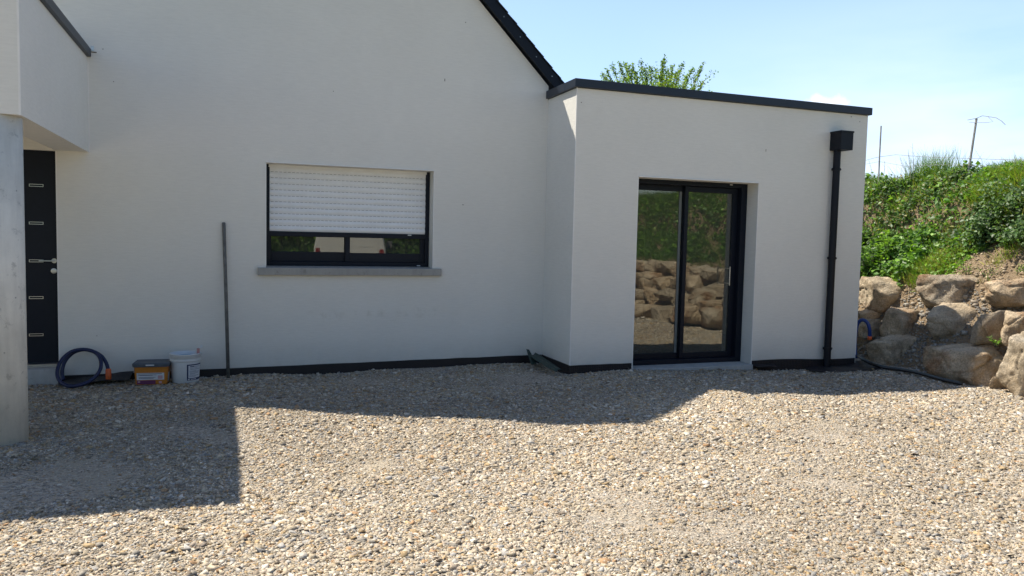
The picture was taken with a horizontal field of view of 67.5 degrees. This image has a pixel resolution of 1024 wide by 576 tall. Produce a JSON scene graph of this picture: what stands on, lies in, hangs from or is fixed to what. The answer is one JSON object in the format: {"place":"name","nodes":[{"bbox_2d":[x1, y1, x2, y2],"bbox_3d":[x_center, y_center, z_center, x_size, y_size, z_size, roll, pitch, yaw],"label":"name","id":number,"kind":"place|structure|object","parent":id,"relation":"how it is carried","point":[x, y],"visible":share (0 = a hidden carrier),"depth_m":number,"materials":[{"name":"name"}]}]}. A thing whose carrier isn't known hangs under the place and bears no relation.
{"place":"outdoors","nodes":[
{"label":"outdoors","id":0,"kind":"place"},
{"bbox_2d":[0,357,1023,575],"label":"gravel yard","id":1,"kind":"structure","parent":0,"point":[93,484],"depth_m":4.95,"materials":[{"name":"beige gravel"}]},
{"bbox_2d":[55,348,111,387],"bbox_3d":[-4.281,0.789,7.649,0.484,0.355,0.381,0,4,-20],"label":"hose","id":2,"kind":"object","parent":1,"relation":"on","point":[63,360],"visible":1,"depth_m":7.68,"materials":[{"name":"blue plastic"}]},
{"bbox_2d":[58,371,133,384],"bbox_3d":[-4.292,0.909,7.839,0.750,0.071,0.494,0,4,-20],"label":"plastic sheet","id":3,"kind":"object","parent":1,"relation":"on","point":[125,375],"visible":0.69,"depth_m":7.82,"materials":[{"name":"black plastic"}]},
{"bbox_2d":[132,359,170,384],"bbox_3d":[-3.667,0.858,7.823,0.348,0.223,0.262,0,4,-15],"label":"paint tub","id":4,"kind":"object","parent":1,"relation":"on","point":[151,371],"visible":0.92,"depth_m":7.72,"materials":[{"name":"orange plastic"}]},
{"bbox_2d":[169,350,201,382],"bbox_3d":[-3.378,0.818,7.926,0.314,0.300,0.311,0,4,-20],"label":"bucket","id":5,"kind":"object","parent":1,"relation":"on","point":[185,366],"visible":0.98,"depth_m":7.82,"materials":[{"name":"white plastic"}]},
{"bbox_2d":[222,222,229,377],"bbox_3d":[-3.066,0.138,8.215,0.039,1.680,0.184,-2,5,-37],"label":"pole","id":6,"kind":"object","parent":1,"relation":"on","point":[226,300],"visible":0.88,"depth_m":8.20,"materials":[{"name":"metal"}]},
{"bbox_2d":[0,0,872,445],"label":"house","id":7,"kind":"structure","parent":1,"relation":"on","point":[386,184],"depth_m":8.80,"materials":[{"name":"paint"}]},
{"bbox_2d":[23,150,60,384],"bbox_3d":[-5.066,-0.146,7.539,1.073,2.452,0.280,0,4,-20],"label":"front door","id":8,"kind":"structure","parent":7,"relation":"in","point":[39,165],"depth_m":7.71,"materials":[{"name":"metal"}]},
{"bbox_2d":[258,164,441,275],"bbox_3d":[-1.845,-0.766,8.815,2.062,1.228,0.350,0,4,-20],"label":"window","id":9,"kind":"structure","parent":7,"relation":"in","point":[302,201],"depth_m":8.86,"materials":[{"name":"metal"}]},
{"bbox_2d":[632,178,752,370],"bbox_3d":[2.192,-0.122,9.487,1.694,2.390,0.430,0,4,-20],"label":"patio door","id":10,"kind":"structure","parent":7,"relation":"in","point":[728,359],"depth_m":9.68,"materials":[{"name":"metal"}]},
{"bbox_2d":[526,349,560,371],"bbox_3d":[0.355,0.854,9.043,0.156,0.149,0.865,0,4,-20],"label":"plastic sheet","id":11,"kind":"object","parent":1,"relation":"on","point":[543,361],"visible":1,"depth_m":9.09,"materials":[{"name":"black plastic"}]},
{"bbox_2d":[754,364,776,366],"bbox_3d":[3.202,0.981,9.676,0.310,0.026,0.119,0,4,-20],"label":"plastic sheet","id":12,"kind":"object","parent":1,"relation":"on","point":[764,365],"visible":1,"depth_m":9.67,"materials":[{"name":"black plastic"}]},
{"bbox_2d":[805,360,887,372],"bbox_3d":[4.343,1.033,10.006,1.200,0.067,0.519,0,4,-20],"label":"plastic sheet","id":13,"kind":"object","parent":1,"relation":"on","point":[859,365],"visible":0.9,"depth_m":9.95,"materials":[{"name":"black plastic"}]},
{"bbox_2d":[855,318,871,357],"bbox_3d":[4.802,0.693,10.485,0.236,0.560,0.084,2,4,12],"label":"blue pipe","id":14,"kind":"object","parent":1,"relation":"on","point":[859,321],"visible":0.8,"depth_m":10.45,"materials":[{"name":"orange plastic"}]},
{"bbox_2d":[856,353,960,384],"bbox_3d":[4.876,0.995,10.099,0.536,0.134,2.350,1,4,-6],"label":"drain pipe","id":15,"kind":"object","parent":1,"relation":"on","point":[859,357],"visible":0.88,"depth_m":9.85,"materials":[{"name":"black plastic"}]},
{"bbox_2d":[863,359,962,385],"bbox_3d":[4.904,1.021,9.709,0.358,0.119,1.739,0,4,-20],"label":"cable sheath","id":16,"kind":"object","parent":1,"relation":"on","point":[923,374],"visible":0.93,"depth_m":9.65,"materials":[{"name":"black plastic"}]},
{"bbox_2d":[989,377,1005,388],"bbox_3d":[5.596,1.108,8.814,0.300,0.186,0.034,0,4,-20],"label":"boulder","id":17,"kind":"object","parent":1,"relation":"on","point":[995,383],"visible":0.42,"depth_m":8.78,"materials":[{"name":"stone"}]},
{"bbox_2d":[996,331,1023,395],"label":"boulder","id":18,"kind":"object","parent":1,"relation":"on","point":[1010,375],"visible":0.98,"depth_m":8.42,"materials":[{"name":"stone"}]},
{"bbox_2d":[499,0,1023,180],"label":"sky","id":19,"kind":"structure","parent":0,"point":[925,69],"materials":[{"name":"blue"}]},
{"bbox_2d":[857,177,1023,370],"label":"bank","id":20,"kind":"structure","parent":0,"point":[1011,275],"depth_m":10.77,"materials":[{"name":"brown soil"}]},
{"bbox_2d":[599,54,718,91],"bbox_3d":[3.741,-3.907,18.862,3.313,3.864,3.649,2,4,5],"label":"tree","id":21,"kind":"object","parent":20,"relation":"on","point":[662,78],"visible":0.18,"depth_m":18.49,"materials":[{"name":"green plant"}]},
{"bbox_2d":[858,319,880,337],"bbox_3d":[5.262,0.588,11.279,0.400,0.279,0.200,0,4,-20],"label":"boulder","id":22,"kind":"object","parent":20,"relation":"on","point":[875,324],"visible":0.81,"depth_m":11.20,"materials":[{"name":"stone"}]},
{"bbox_2d":[862,223,876,245],"bbox_3d":[6.068,-0.852,13.170,0.442,0.528,0.392,3,4,30],"label":"bush","id":23,"kind":"object","parent":20,"relation":"on","point":[864,236],"visible":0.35,"depth_m":13.13,"materials":[{"name":"green plant"}]},
{"bbox_2d":[858,309,881,318],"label":"boulder","id":24,"kind":"object","parent":20,"relation":"on","point":[867,314],"visible":0.59,"depth_m":11.45,"materials":[{"name":"stone"}]},
{"bbox_2d":[859,276,901,312],"bbox_3d":[5.638,0.094,11.708,0.700,0.549,0.608,0,4,-20],"label":"boulder","id":25,"kind":"object","parent":24,"relation":"on","point":[878,294],"visible":0.83,"depth_m":11.50,"materials":[{"name":"stone"}]},
{"bbox_2d":[860,243,888,274],"bbox_3d":[5.713,-0.464,12.331,0.713,0.600,0.466,4,4,32],"label":"bush","id":26,"kind":"object","parent":20,"relation":"on","point":[872,255],"visible":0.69,"depth_m":12.23,"materials":[{"name":"green plant"}]},
{"bbox_2d":[870,230,911,260],"bbox_3d":[6.081,-0.668,12.280,0.733,0.511,0.572,0,4,-20],"label":"bush","id":27,"kind":"object","parent":20,"relation":"on","point":[891,245],"visible":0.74,"depth_m":12.24,"materials":[{"name":"green plant"}]},
{"bbox_2d":[866,334,917,365],"bbox_3d":[5.315,0.904,10.784,0.600,0.547,0.683,0,4,-20],"label":"boulder","id":28,"kind":"object","parent":20,"relation":"on","point":[890,349],"visible":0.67,"depth_m":10.53,"materials":[{"name":"stone"}]},
{"bbox_2d":[879,307,919,336],"bbox_3d":[5.592,0.515,11.015,0.600,0.475,0.513,0,4,-20],"label":"boulder","id":29,"kind":"object","parent":20,"relation":"on","point":[898,321],"visible":0.77,"depth_m":10.84,"materials":[{"name":"stone"}]},
{"bbox_2d":[857,224,1023,371],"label":"rubble","id":30,"kind":"object","parent":20,"relation":"on","point":[974,303],"visible":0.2,"depth_m":10.37,"materials":[{"name":"stone"}]},
{"bbox_2d":[888,144,992,196],"bbox_3d":[7.166,-1.880,12.953,1.266,1.141,2.230,0,4,-20],"label":"grass tuft","id":31,"kind":"object","parent":20,"relation":"on","point":[934,166],"visible":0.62,"depth_m":13.00,"materials":[{"name":"plant"}]},
{"bbox_2d":[868,115,1013,180],"bbox_3d":[7.054,-2.240,12.144,0.061,1.036,4.304,0,4,-21],"label":"wire fence","id":32,"kind":"object","parent":20,"relation":"on","point":[970,158],"visible":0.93,"depth_m":11.92,"materials":[{"name":"grey metal"}]},
{"bbox_2d":[860,160,1023,285],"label":"ivy","id":33,"kind":"object","parent":20,"relation":"on","point":[983,229],"visible":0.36,"depth_m":11.73,"materials":[{"name":"green plant"}]},
{"bbox_2d":[861,150,1023,291],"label":"grass","id":34,"kind":"structure","parent":20,"relation":"on","point":[1019,174],"depth_m":11.49,"materials":[{"name":"green plant"}]},
{"bbox_2d":[868,143,1021,178],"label":"dry stalks","id":35,"kind":"object","parent":20,"relation":"on","point":[913,165],"visible":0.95,"depth_m":12.87,"materials":[{"name":"brown plant"}]},
{"bbox_2d":[915,274,978,306],"bbox_3d":[6.044,0.045,10.678,0.700,0.494,0.820,0,4,-20],"label":"boulder","id":36,"kind":"object","parent":20,"relation":"on","point":[934,290],"visible":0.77,"depth_m":10.46,"materials":[{"name":"stone"}]},
{"bbox_2d":[926,302,976,339],"bbox_3d":[5.847,0.484,10.235,0.615,0.578,0.457,1,4,-8],"label":"boulder","id":37,"kind":"object","parent":20,"relation":"on","point":[944,319],"visible":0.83,"depth_m":10.11,"materials":[{"name":"stone"}]},
{"bbox_2d":[922,343,1003,385],"bbox_3d":[5.577,0.952,9.437,0.650,0.559,0.992,0,4,-20],"label":"boulder","id":38,"kind":"object","parent":20,"relation":"on","point":[972,364],"visible":0.88,"depth_m":9.21,"materials":[{"name":"stone"}]},
{"bbox_2d":[970,310,1010,344],"bbox_3d":[5.900,0.489,9.408,0.600,0.439,0.193,0,4,-20],"label":"boulder","id":39,"kind":"object","parent":38,"relation":"on","point":[986,326],"visible":0.69,"depth_m":9.31,"materials":[{"name":"stone"}]},
{"bbox_2d":[988,337,1001,345],"bbox_3d":[5.742,0.628,9.071,0.188,0.115,0.157,2,4,11],"label":"weed","id":40,"kind":"object","parent":38,"relation":"on","point":[998,343],"visible":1,"depth_m":9.08,"materials":[{"name":"green plant"}]},
{"bbox_2d":[960,263,972,274],"bbox_3d":[6.329,-0.262,10.616,0.325,0.201,0.255,0,4,-20],"label":"weed","id":41,"kind":"object","parent":20,"relation":"on","point":[966,269],"visible":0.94,"depth_m":10.61,"materials":[{"name":"green plant"}]},
{"bbox_2d":[977,267,1002,276],"bbox_3d":[6.439,-0.201,10.348,0.270,0.193,0.351,1,4,-9],"label":"weed","id":42,"kind":"object","parent":20,"relation":"on","point":[989,271],"visible":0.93,"depth_m":10.35,"materials":[{"name":"green plant"}]},
{"bbox_2d":[984,278,1023,307],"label":"boulder","id":43,"kind":"object","parent":20,"relation":"on","point":[1003,293],"visible":0.94,"depth_m":9.55,"materials":[{"name":"stone"}]},
{"bbox_2d":[1001,311,1023,345],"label":"boulder","id":44,"kind":"object","parent":20,"relation":"on","point":[1013,323],"visible":0.79,"depth_m":8.97,"materials":[{"name":"stone"}]},
{"bbox_2d":[1015,264,1023,272],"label":"weed","id":45,"kind":"object","parent":20,"relation":"on","point":[1020,269],"visible":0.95,"depth_m":10.01,"materials":[{"name":"green plant"}]}
]}

